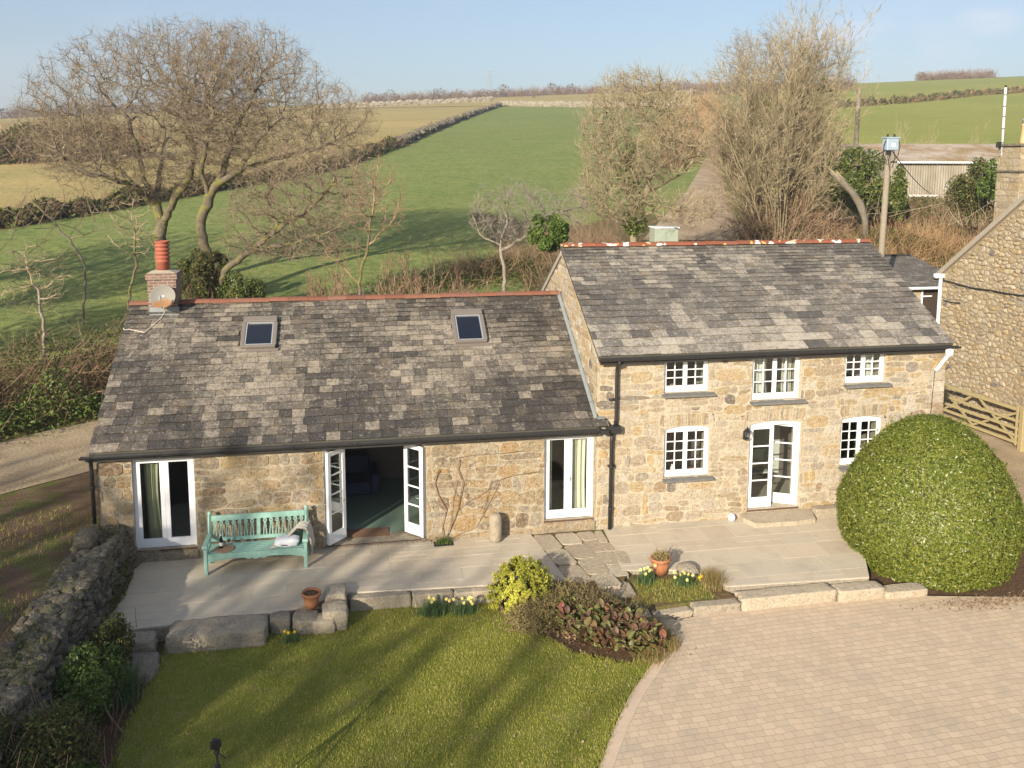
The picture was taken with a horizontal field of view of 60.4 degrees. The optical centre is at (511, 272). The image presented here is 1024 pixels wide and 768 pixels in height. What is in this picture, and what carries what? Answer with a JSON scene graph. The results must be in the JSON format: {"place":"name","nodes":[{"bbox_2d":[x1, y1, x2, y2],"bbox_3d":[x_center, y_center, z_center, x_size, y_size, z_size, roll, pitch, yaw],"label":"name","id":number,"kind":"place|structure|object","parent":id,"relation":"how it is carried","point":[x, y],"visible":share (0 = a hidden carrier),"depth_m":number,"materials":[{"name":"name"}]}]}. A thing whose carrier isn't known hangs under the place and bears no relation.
{"place":"outdoors","nodes":[
{"label":"outdoors","id":0,"kind":"place"},
{"bbox_2d":[0,420,97,493],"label":"lane","id":1,"kind":"structure","parent":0,"point":[39,458],"depth_m":25.15,"materials":[{"name":"beige gravel"}]},
{"bbox_2d":[0,434,99,644],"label":"verge","id":2,"kind":"structure","parent":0,"point":[28,574],"depth_m":20.12,"materials":[{"name":"green plant"}]},
{"bbox_2d":[0,346,116,441],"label":"bank ground","id":3,"kind":"structure","parent":0,"point":[39,427],"depth_m":28.61,"materials":[{"name":"green plant"}]},
{"bbox_2d":[0,236,74,400],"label":"young tree","id":4,"kind":"object","parent":3,"relation":"on","point":[39,298],"visible":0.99,"depth_m":28.29,"materials":[{"name":"brown plant"}]},
{"bbox_2d":[0,368,107,443],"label":"bank foliage","id":5,"kind":"object","parent":3,"relation":"on","point":[51,413],"visible":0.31,"depth_m":27.75,"materials":[{"name":"green plant"}]},
{"bbox_2d":[0,290,236,440],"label":"bank brambles","id":6,"kind":"object","parent":3,"relation":"on","point":[95,371],"visible":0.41,"depth_m":28.75,"materials":[{"name":"brown plant"}]},
{"bbox_2d":[102,192,164,314],"bbox_3d":[-13.343,0.502,31.290,2.143,6.747,1.978,-1,8,-10],"label":"young tree","id":7,"kind":"object","parent":3,"relation":"on","point":[134,234],"visible":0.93,"depth_m":31.12,"materials":[{"name":"brown plant"}]},
{"bbox_2d":[154,248,238,298],"bbox_3d":[-13.557,0.270,38.564,3.910,3.164,5.267,-3,8,-25],"label":"ivy mass","id":8,"kind":"object","parent":3,"relation":"on","point":[202,284],"visible":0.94,"depth_m":37.81,"materials":[{"name":"green plant"}]},
{"bbox_2d":[212,271,265,298],"bbox_3d":[-11.918,0.762,38.315,2.384,1.663,2.190,-1,8,-10],"label":"ivy mass","id":9,"kind":"object","parent":3,"relation":"on","point":[241,289],"visible":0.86,"depth_m":38.14,"materials":[{"name":"green plant"}]},
{"bbox_2d":[0,106,483,218],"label":"pasture","id":10,"kind":"structure","parent":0,"point":[14,178],"depth_m":125.97,"materials":[{"name":"plant"}]},
{"bbox_2d":[0,94,271,118],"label":"field hedge","id":11,"kind":"object","parent":10,"relation":"on","point":[8,113],"visible":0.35,"depth_m":393.52,"materials":[{"name":"brown plant"}]},
{"bbox_2d":[108,533,566,641],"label":"terrace","id":12,"kind":"structure","parent":0,"point":[160,597],"depth_m":18.90,"materials":[{"name":"stone"}]},
{"bbox_2d":[202,505,308,575],"bbox_3d":[-5.608,5.891,19.382,2.210,1.147,0.843,-1,8,-10],"label":"garden bench","id":13,"kind":"object","parent":12,"relation":"on","point":[253,549],"visible":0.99,"depth_m":19.48,"materials":[{"name":"green paint"}]},
{"bbox_2d":[66,598,693,767],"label":"planting soil","id":14,"kind":"structure","parent":0,"point":[111,742],"depth_m":14.98,"materials":[{"name":"brown soil"}]},
{"bbox_2d":[0,671,95,767],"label":"shrub","id":15,"kind":"object","parent":14,"relation":"on","point":[6,762],"visible":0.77,"depth_m":12.42,"materials":[{"name":"green plant"}]},
{"bbox_2d":[10,694,138,767],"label":"shrub","id":16,"kind":"object","parent":14,"relation":"on","point":[68,711],"visible":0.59,"depth_m":12.75,"materials":[{"name":"green plant"}]},
{"bbox_2d":[54,641,147,754],"bbox_3d":[-6.943,6.983,14.415,1.936,1.691,2.626,-1,8,-10],"label":"shrub","id":17,"kind":"object","parent":14,"relation":"on","point":[76,684],"visible":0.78,"depth_m":14.39,"materials":[{"name":"green plant"}]},
{"bbox_2d":[81,611,151,682],"bbox_3d":[-7.325,6.922,15.597,1.579,1.295,2.576,5,9,32],"label":"shrub","id":18,"kind":"object","parent":14,"relation":"on","point":[111,629],"visible":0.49,"depth_m":15.71,"materials":[{"name":"green plant"}]},
{"bbox_2d":[95,652,162,718],"bbox_3d":[-6.712,7.002,14.990,1.393,0.675,1.513,-1,8,-10],"label":"grass tuft","id":19,"kind":"object","parent":14,"relation":"on","point":[132,691],"visible":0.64,"depth_m":14.99,"materials":[{"name":"green plant"}]},
{"bbox_2d":[106,630,157,654],"bbox_3d":[-7.180,7.055,16.605,0.952,0.404,0.456,-1,8,-10],"label":"step stone","id":20,"kind":"object","parent":14,"relation":"on","point":[140,639],"visible":0.29,"depth_m":16.49,"materials":[{"name":"grey stone"}]},
{"bbox_2d":[131,651,159,683],"bbox_3d":[-6.856,7.227,15.940,0.882,0.282,0.924,-1,8,-10],"label":"step stone","id":21,"kind":"object","parent":14,"relation":"on","point":[151,658],"visible":0.41,"depth_m":15.96,"materials":[{"name":"stone"}]},
{"bbox_2d":[292,610,318,634],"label":"boulder","id":22,"kind":"object","parent":14,"relation":"on","point":[302,621],"visible":0.84,"depth_m":17.17,"materials":[{"name":"stone"}]},
{"bbox_2d":[348,590,411,611],"bbox_3d":[-2.722,6.842,18.227,1.306,0.382,0.227,-1,8,-10],"label":"kerb stone","id":23,"kind":"object","parent":14,"relation":"on","point":[377,600],"visible":0.79,"depth_m":18.14,"materials":[{"name":"grey stone"}]},
{"bbox_2d":[412,588,453,607],"bbox_3d":[-1.653,6.835,18.347,0.869,0.380,0.203,-1,8,-10],"label":"kerb stone","id":24,"kind":"object","parent":14,"relation":"on","point":[418,597],"visible":0.54,"depth_m":18.27,"materials":[{"name":"grey stone"}]},
{"bbox_2d":[454,587,501,604],"bbox_3d":[-0.701,6.818,18.455,1.056,0.387,0.208,-1,8,-10],"label":"kerb stone","id":25,"kind":"object","parent":14,"relation":"on","point":[478,594],"visible":0.48,"depth_m":18.35,"materials":[{"name":"stone"}]},
{"bbox_2d":[485,554,555,614],"bbox_3d":[0.206,6.481,18.266,1.593,1.295,1.258,-1,8,-10],"label":"lime shrub","id":26,"kind":"object","parent":14,"relation":"on","point":[536,577],"visible":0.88,"depth_m":17.99,"materials":[{"name":"yellow plant"}]},
{"bbox_2d":[497,589,559,643],"bbox_3d":[0.479,6.944,17.593,1.660,1.010,1.531,4,8,26],"label":"heather","id":27,"kind":"object","parent":14,"relation":"on","point":[528,614],"visible":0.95,"depth_m":17.38,"materials":[{"name":"plant"}]},
{"bbox_2d":[549,582,636,627],"bbox_3d":[1.558,6.947,17.694,1.924,1.208,1.554,-3,8,-26],"label":"heather","id":28,"kind":"object","parent":14,"relation":"on","point":[592,596],"visible":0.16,"depth_m":17.72,"materials":[{"name":"brown plant"}]},
{"bbox_2d":[553,596,667,656],"bbox_3d":[1.852,6.782,16.954,2.396,0.551,1.294,3,8,21],"label":"bergenia","id":29,"kind":"object","parent":14,"relation":"on","point":[608,629],"visible":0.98,"depth_m":16.71,"materials":[{"name":"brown plant"}]},
{"bbox_2d":[599,619,674,767],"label":"driveway edging","id":30,"kind":"object","parent":14,"relation":"on","point":[628,712],"visible":0.83,"depth_m":14.80,"materials":[{"name":"beige stone"}]},
{"bbox_2d":[625,574,736,615],"bbox_3d":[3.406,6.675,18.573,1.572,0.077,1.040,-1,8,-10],"label":"short grass","id":31,"kind":"structure","parent":14,"relation":"on","point":[679,590],"depth_m":18.47,"materials":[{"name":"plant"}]},
{"bbox_2d":[112,600,655,767],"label":"lawn","id":32,"kind":"structure","parent":0,"point":[434,762],"depth_m":15.04,"materials":[{"name":"green plant"}]},
{"bbox_2d":[164,614,269,653],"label":"granite slab","id":33,"kind":"structure","parent":32,"relation":"on","point":[215,633],"depth_m":16.70,"materials":[{"name":"grey stone"}]},
{"bbox_2d":[322,600,348,630],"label":"boulder","id":34,"kind":"object","parent":32,"relation":"on","point":[337,611],"visible":0.84,"depth_m":17.29,"materials":[{"name":"grey stone"}]},
{"bbox_2d":[411,596,456,617],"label":"daffodils","id":35,"kind":"object","parent":32,"relation":"on","point":[433,609],"visible":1,"depth_m":17.88,"materials":[{"name":"green plant"}]},
{"bbox_2d":[0,76,1023,596],"bbox_3d":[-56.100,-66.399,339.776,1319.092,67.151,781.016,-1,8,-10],"label":"ground","id":36,"kind":"structure","parent":0,"point":[450,168],"depth_m":64.01,"materials":[{"name":"green plant"}]},
{"bbox_2d":[0,182,105,324],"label":"young tree","id":37,"kind":"object","parent":36,"relation":"on","point":[79,255],"visible":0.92,"depth_m":37.12,"materials":[{"name":"brown plant"}]},
{"bbox_2d":[0,524,140,765],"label":"dry stone wall","id":38,"kind":"structure","parent":36,"relation":"on","point":[66,611],"depth_m":15.60,"materials":[{"name":"grey stone"}]},
{"bbox_2d":[0,108,162,164],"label":"field hedge","id":39,"kind":"object","parent":36,"relation":"on","point":[8,157],"visible":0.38,"depth_m":104.30,"materials":[{"name":"brown plant"}]},
{"bbox_2d":[3,11,276,269],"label":"oak tree","id":40,"kind":"object","parent":36,"relation":"on","point":[150,198],"visible":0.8,"depth_m":42.95,"materials":[{"name":"brown plant"}]},
{"bbox_2d":[0,132,411,229],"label":"field hedge","id":41,"kind":"object","parent":36,"relation":"on","point":[33,212],"visible":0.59,"depth_m":71.31,"materials":[{"name":"brown plant"}]},
{"bbox_2d":[147,16,384,292],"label":"oak tree","id":42,"kind":"object","parent":36,"relation":"on","point":[217,184],"visible":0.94,"depth_m":41.51,"materials":[{"name":"brown plant"}]},
{"bbox_2d":[212,131,386,298],"bbox_3d":[-9.279,-1.690,37.921,7.903,8.814,5.966,-1,8,-10],"label":"oak tree","id":43,"kind":"object","parent":36,"relation":"on","point":[250,249],"visible":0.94,"depth_m":37.63,"materials":[{"name":"brown plant"}]},
{"bbox_2d":[299,248,353,295],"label":"hazel shrub","id":44,"kind":"object","parent":36,"relation":"on","point":[341,288],"visible":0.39,"depth_m":37.51,"materials":[{"name":"brown plant"}]},
{"bbox_2d":[78,240,608,562],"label":"stone cottage","id":45,"kind":"structure","parent":36,"relation":"on","point":[225,406],"depth_m":20.98,"materials":[{"name":"stone"}]},
{"bbox_2d":[143,462,162,537],"bbox_3d":[-8.039,5.101,19.794,0.420,2.000,0.090,-1,8,-10],"label":"curtain","id":46,"kind":"object","parent":45,"relation":"hanging from","point":[152,480],"visible":0.84,"depth_m":19.79,"materials":[{"name":"fabric"}]},
{"bbox_2d":[150,285,175,307],"bbox_3d":[-8.806,0.620,22.230,0.571,0.570,0.490,7,10,43],"label":"satellite dish","id":47,"kind":"object","parent":45,"relation":"attached to","point":[162,296],"visible":1,"depth_m":22.30,"materials":[{"name":"grey metal"}]},
{"bbox_2d":[132,457,197,550],"bbox_3d":[-7.718,5.135,19.595,1.320,2.155,0.200,-1,8,-10],"label":"french door","id":48,"kind":"structure","parent":45,"relation":"in","point":[167,539],"depth_m":19.62,"materials":[{"name":"white paint"}]},
{"bbox_2d":[330,453,378,497],"bbox_3d":[-4.705,5.445,23.422,2.280,0.899,1.100,-1,8,-10],"label":"sofa","id":49,"kind":"object","parent":45,"relation":"on","point":[361,476],"visible":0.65,"depth_m":23.51,"materials":[{"name":"blue fabric"}]},
{"bbox_2d":[323,445,426,546],"bbox_3d":[-3.184,5.131,20.537,2.344,2.345,0.636,-1,8,-10],"label":"french door","id":50,"kind":"structure","parent":45,"relation":"in","point":[419,530],"depth_m":20.48,"materials":[{"name":"white paint"}]},
{"bbox_2d":[431,451,538,539],"bbox_3d":[-0.629,5.222,20.742,2.567,2.197,0.039,-1,8,-10],"label":"climbing plant","id":51,"kind":"object","parent":45,"relation":"attached to","point":[466,491],"visible":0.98,"depth_m":20.64,"materials":[{"name":"plant"}]},
{"bbox_2d":[544,436,593,522],"bbox_3d":[1.357,4.931,21.208,1.240,2.155,0.200,-1,8,-10],"label":"french door","id":52,"kind":"structure","parent":45,"relation":"in","point":[568,511],"depth_m":21.24,"materials":[{"name":"white paint"}]},
{"bbox_2d":[572,438,586,507],"bbox_3d":[1.600,4.881,21.466,0.470,2.020,0.092,-1,8,-10],"label":"curtain","id":53,"kind":"object","parent":45,"relation":"hanging from","point":[579,446],"visible":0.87,"depth_m":21.47,"materials":[{"name":"beige fabric"}]},
{"bbox_2d":[317,151,414,294],"bbox_3d":[-5.720,-0.276,34.413,3.878,9.087,3.071,5,9,33],"label":"young tree","id":54,"kind":"object","parent":36,"relation":"on","point":[369,242],"visible":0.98,"depth_m":34.02,"materials":[{"name":"brown wood"}]},
{"bbox_2d":[319,96,493,107],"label":"field wall","id":55,"kind":"structure","parent":36,"relation":"on","point":[434,101],"depth_m":343.09,"materials":[{"name":"stone"}]},
{"bbox_2d":[385,235,465,293],"bbox_3d":[-3.473,1.015,36.553,3.571,5.233,2.813,4,8,24],"label":"hazel shrub","id":56,"kind":"object","parent":36,"relation":"on","point":[419,287],"visible":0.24,"depth_m":36.09,"materials":[{"name":"plant"}]},
{"bbox_2d":[394,102,501,143],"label":"field wall","id":57,"kind":"structure","parent":36,"relation":"on","point":[416,134],"depth_m":160.42,"materials":[{"name":"grey stone"}]},
{"bbox_2d":[464,176,593,290],"bbox_3d":[0.708,-0.299,37.188,5.455,7.821,4.224,2,8,11],"label":"lichened tree","id":58,"kind":"object","parent":36,"relation":"on","point":[505,212],"visible":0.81,"depth_m":37.04,"materials":[{"name":"grey plant"}]},
{"bbox_2d":[499,100,689,107],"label":"field wall","id":59,"kind":"structure","parent":36,"relation":"on","point":[521,103],"depth_m":255.89,"materials":[{"name":"stone"}]},
{"bbox_2d":[635,87,732,169],"bbox_3d":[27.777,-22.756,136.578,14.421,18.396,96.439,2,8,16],"label":"tree","id":60,"kind":"object","parent":36,"relation":"on","point":[702,111],"visible":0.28,"depth_m":109.70,"materials":[{"name":"brown plant"}]},
{"bbox_2d":[738,125,948,221],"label":"ivy mass","id":61,"kind":"object","parent":36,"relation":"on","point":[857,181],"visible":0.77,"depth_m":54.93,"materials":[{"name":"green plant"}]},
{"bbox_2d":[812,143,998,204],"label":"farm shed","id":62,"kind":"structure","parent":36,"relation":"on","point":[919,156],"depth_m":70.26,"materials":[{"name":"beige metal"}]},
{"bbox_2d":[0,0,1023,117],"label":"sky","id":63,"kind":"structure","parent":0,"point":[377,46],"materials":[{"name":"blue"}]},
{"bbox_2d":[321,89,717,108],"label":"pasture","id":64,"kind":"structure","parent":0,"point":[570,97],"depth_m":337.97,"materials":[{"name":"plant"}]},
{"bbox_2d":[357,78,722,102],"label":"skyline scrub","id":65,"kind":"object","parent":64,"relation":"on","point":[543,92],"visible":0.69,"depth_m":421.50,"materials":[{"name":"brown plant"}]},
{"bbox_2d":[533,531,642,607],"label":"path","id":66,"kind":"structure","parent":0,"point":[593,561],"depth_m":19.78,"materials":[{"name":"stone"}]},
{"bbox_2d":[643,141,754,239],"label":"track","id":67,"kind":"structure","parent":0,"point":[701,180],"depth_m":66.78,"materials":[{"name":"beige gravel"}]},
{"bbox_2d":[470,212,990,290],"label":"scrub ground","id":68,"kind":"structure","parent":0,"point":[650,218],"depth_m":61.63,"materials":[{"name":"plant"}]},
{"bbox_2d":[350,238,535,294],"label":"bramble thicket","id":69,"kind":"object","parent":68,"relation":"on","point":[437,278],"visible":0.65,"depth_m":46.69,"materials":[{"name":"brown plant"}]},
{"bbox_2d":[413,228,589,289],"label":"bramble thicket","id":70,"kind":"object","parent":68,"relation":"on","point":[495,266],"visible":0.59,"depth_m":48.87,"materials":[{"name":"brown plant"}]},
{"bbox_2d":[526,212,568,252],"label":"holly bush","id":71,"kind":"object","parent":68,"relation":"on","point":[558,227],"visible":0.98,"depth_m":35.76,"materials":[{"name":"green plant"}]},
{"bbox_2d":[499,196,732,290],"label":"bramble thicket","id":72,"kind":"object","parent":68,"relation":"on","point":[617,237],"visible":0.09,"depth_m":46.85,"materials":[{"name":"brown plant"}]},
{"bbox_2d":[564,55,728,241],"bbox_3d":[6.021,-3.554,40.837,7.002,12.458,7.143,-1,8,-10],"label":"ash tree","id":73,"kind":"object","parent":68,"relation":"on","point":[634,216],"visible":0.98,"depth_m":39.82,"materials":[{"name":"beige plant"}]},
{"bbox_2d":[679,0,890,239],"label":"ash tree","id":74,"kind":"object","parent":68,"relation":"on","point":[773,148],"visible":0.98,"depth_m":55.82,"materials":[{"name":"beige plant"}]},
{"bbox_2d":[716,23,855,223],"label":"ash tree","id":75,"kind":"object","parent":68,"relation":"on","point":[756,49],"visible":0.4,"depth_m":60.29,"materials":[{"name":"brown plant"}]},
{"bbox_2d":[712,176,869,239],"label":"bramble thicket","id":76,"kind":"object","parent":68,"relation":"on","point":[820,227],"visible":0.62,"depth_m":57.21,"materials":[{"name":"brown plant"}]},
{"bbox_2d":[878,134,900,257],"bbox_3d":[15.246,-0.556,36.259,0.756,10.154,0.691,-1,8,-10],"label":"utility pole","id":77,"kind":"object","parent":68,"relation":"on","point":[890,144],"visible":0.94,"depth_m":35.99,"materials":[{"name":"wood"}]},
{"bbox_2d":[876,165,909,221],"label":"ivy mass","id":78,"kind":"object","parent":68,"relation":"on","point":[899,185],"visible":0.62,"depth_m":59.13,"materials":[{"name":"green plant"}]},
{"bbox_2d":[794,184,993,233],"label":"bramble thicket","id":79,"kind":"object","parent":68,"relation":"on","point":[913,202],"visible":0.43,"depth_m":63.85,"materials":[{"name":"brown plant"}]},
{"bbox_2d":[805,211,984,267],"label":"bramble thicket","id":80,"kind":"object","parent":68,"relation":"on","point":[922,245],"visible":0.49,"depth_m":52.23,"materials":[{"name":"brown plant"}]},
{"bbox_2d":[827,166,868,237],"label":"broken trunk","id":81,"kind":"object","parent":80,"relation":"on","point":[839,178],"visible":0.91,"depth_m":51.70,"materials":[{"name":"brown wood"}]},
{"bbox_2d":[885,254,940,318],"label":"outbuilding","id":82,"kind":"structure","parent":68,"relation":"on","point":[915,274],"depth_m":40.70,"materials":[{"name":"stone"}]},
{"bbox_2d":[905,141,994,233],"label":"bare shrub","id":83,"kind":"object","parent":68,"relation":"on","point":[962,193],"visible":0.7,"depth_m":51.56,"materials":[{"name":"green plant"}]},
{"bbox_2d":[603,516,868,594],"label":"terrace","id":84,"kind":"structure","parent":0,"point":[749,557],"depth_m":20.21,"materials":[{"name":"stone"}]},
{"bbox_2d":[539,238,961,529],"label":"stone house","id":85,"kind":"structure","parent":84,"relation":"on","point":[702,325],"depth_m":22.20,"materials":[{"name":"stone"}]},
{"bbox_2d":[662,426,713,483],"bbox_3d":[4.314,4.426,21.607,1.300,1.380,0.315,-1,8,-10],"label":"window","id":86,"kind":"structure","parent":85,"relation":"in","point":[684,471],"depth_m":21.67,"materials":[{"name":"white paint"}]},
{"bbox_2d":[662,361,715,397],"bbox_3d":[4.275,2.538,21.353,1.330,0.930,0.315,-1,8,-10],"label":"window","id":87,"kind":"structure","parent":85,"relation":"in","point":[684,387],"depth_m":21.42,"materials":[{"name":"white paint"}]},
{"bbox_2d":[747,420,799,511],"bbox_3d":[6.538,4.816,22.256,1.410,2.322,0.450,-1,8,-10],"label":"french door","id":88,"kind":"structure","parent":85,"relation":"in","point":[762,501],"depth_m":22.19,"materials":[{"name":"white paint"}]},
{"bbox_2d":[750,357,806,405],"bbox_3d":[6.583,2.635,21.783,1.460,1.220,0.315,-1,8,-10],"label":"window","id":89,"kind":"structure","parent":85,"relation":"in","point":[773,394],"depth_m":21.86,"materials":[{"name":"white paint"}]},
{"bbox_2d":[838,416,880,470],"bbox_3d":[8.911,4.318,22.423,1.280,1.370,0.315,-1,8,-10],"label":"window","id":90,"kind":"structure","parent":85,"relation":"in","point":[858,419],"depth_m":22.47,"materials":[{"name":"white paint"}]},
{"bbox_2d":[843,354,892,388],"bbox_3d":[8.946,2.428,22.182,1.280,0.900,0.315,-1,8,-10],"label":"window","id":91,"kind":"structure","parent":85,"relation":"in","point":[862,378],"depth_m":22.25,"materials":[{"name":"white paint"}]},
{"bbox_2d":[739,508,815,527],"bbox_3d":[6.679,6.119,21.868,1.920,0.121,0.680,-1,8,-10],"label":"doorstep","id":92,"kind":"object","parent":84,"relation":"on","point":[783,518],"visible":1,"depth_m":21.73,"materials":[{"name":"stone"}]},
{"bbox_2d":[613,596,1023,767],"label":"driveway","id":93,"kind":"structure","parent":0,"point":[883,683],"depth_m":15.41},
{"bbox_2d":[690,598,740,616],"bbox_3d":[4.168,6.917,18.155,1.064,0.294,0.368,-1,8,-10],"label":"kerb stone","id":94,"kind":"object","parent":93,"relation":"on","point":[711,607],"visible":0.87,"depth_m":18.00,"materials":[{"name":"grey stone"}]},
{"bbox_2d":[734,582,837,610],"bbox_3d":[5.733,6.844,18.461,2.253,0.375,0.416,-1,8,-10],"label":"kerb stone","id":95,"kind":"object","parent":93,"relation":"on","point":[784,596],"visible":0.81,"depth_m":18.33,"materials":[{"name":"stone"}]},
{"bbox_2d":[831,580,884,601],"bbox_3d":[7.351,6.825,18.725,1.114,0.343,0.378,-1,8,-10],"label":"kerb stone","id":96,"kind":"object","parent":93,"relation":"on","point":[858,591],"visible":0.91,"depth_m":18.58,"materials":[{"name":"stone"}]},
{"bbox_2d":[882,582,927,598],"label":"kerb stone","id":97,"kind":"object","parent":93,"relation":"on","point":[904,590],"visible":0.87,"depth_m":18.75,"materials":[{"name":"stone"}]},
{"bbox_2d":[761,77,1023,181],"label":"field","id":98,"kind":"structure","parent":0,"point":[959,120],"depth_m":177.65,"materials":[{"name":"green plant"}]},
{"bbox_2d":[831,84,1023,107],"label":"field hedge","id":99,"kind":"object","parent":98,"relation":"on","point":[920,97],"visible":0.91,"depth_m":230.26,"materials":[{"name":"brown plant"}]},
{"bbox_2d":[914,67,999,80],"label":"skyline scrub","id":100,"kind":"object","parent":98,"relation":"on","point":[922,76],"visible":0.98,"depth_m":430.05,"materials":[{"name":"plant"}]},
{"bbox_2d":[867,548,1023,595],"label":"bush soil","id":101,"kind":"object","parent":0,"point":[1014,586],"visible":0.2,"depth_m":19.15,"materials":[{"name":"brown soil"}]},
{"bbox_2d":[834,412,1023,592],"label":"clipped bush","id":102,"kind":"object","parent":101,"relation":"on","point":[930,501],"visible":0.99,"depth_m":19.09,"materials":[{"name":"green plant"}]},
{"bbox_2d":[943,411,1023,519],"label":"farm lane","id":103,"kind":"structure","parent":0,"point":[1010,454],"depth_m":27.45,"materials":[{"name":"beige gravel"}]},
{"bbox_2d":[933,194,1023,439],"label":"stone barn","id":104,"kind":"structure","parent":103,"relation":"on","point":[980,306],"depth_m":29.47,"materials":[{"name":"stone"}]},
{"bbox_2d":[993,119,1023,220],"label":"chimney stack","id":105,"kind":"object","parent":104,"relation":"on","point":[1009,189],"visible":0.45,"depth_m":39.12,"materials":[{"name":"stone"}]},
{"bbox_2d":[976,158,997,199],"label":"ivy mass","id":106,"kind":"object","parent":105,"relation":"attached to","point":[989,187],"visible":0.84,"depth_m":49.53,"materials":[{"name":"green plant"}]},
{"bbox_2d":[943,384,1019,445],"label":"field gate","id":107,"kind":"structure","parent":103,"relation":"on","point":[995,419],"depth_m":29.01,"materials":[{"name":"brown wood"}]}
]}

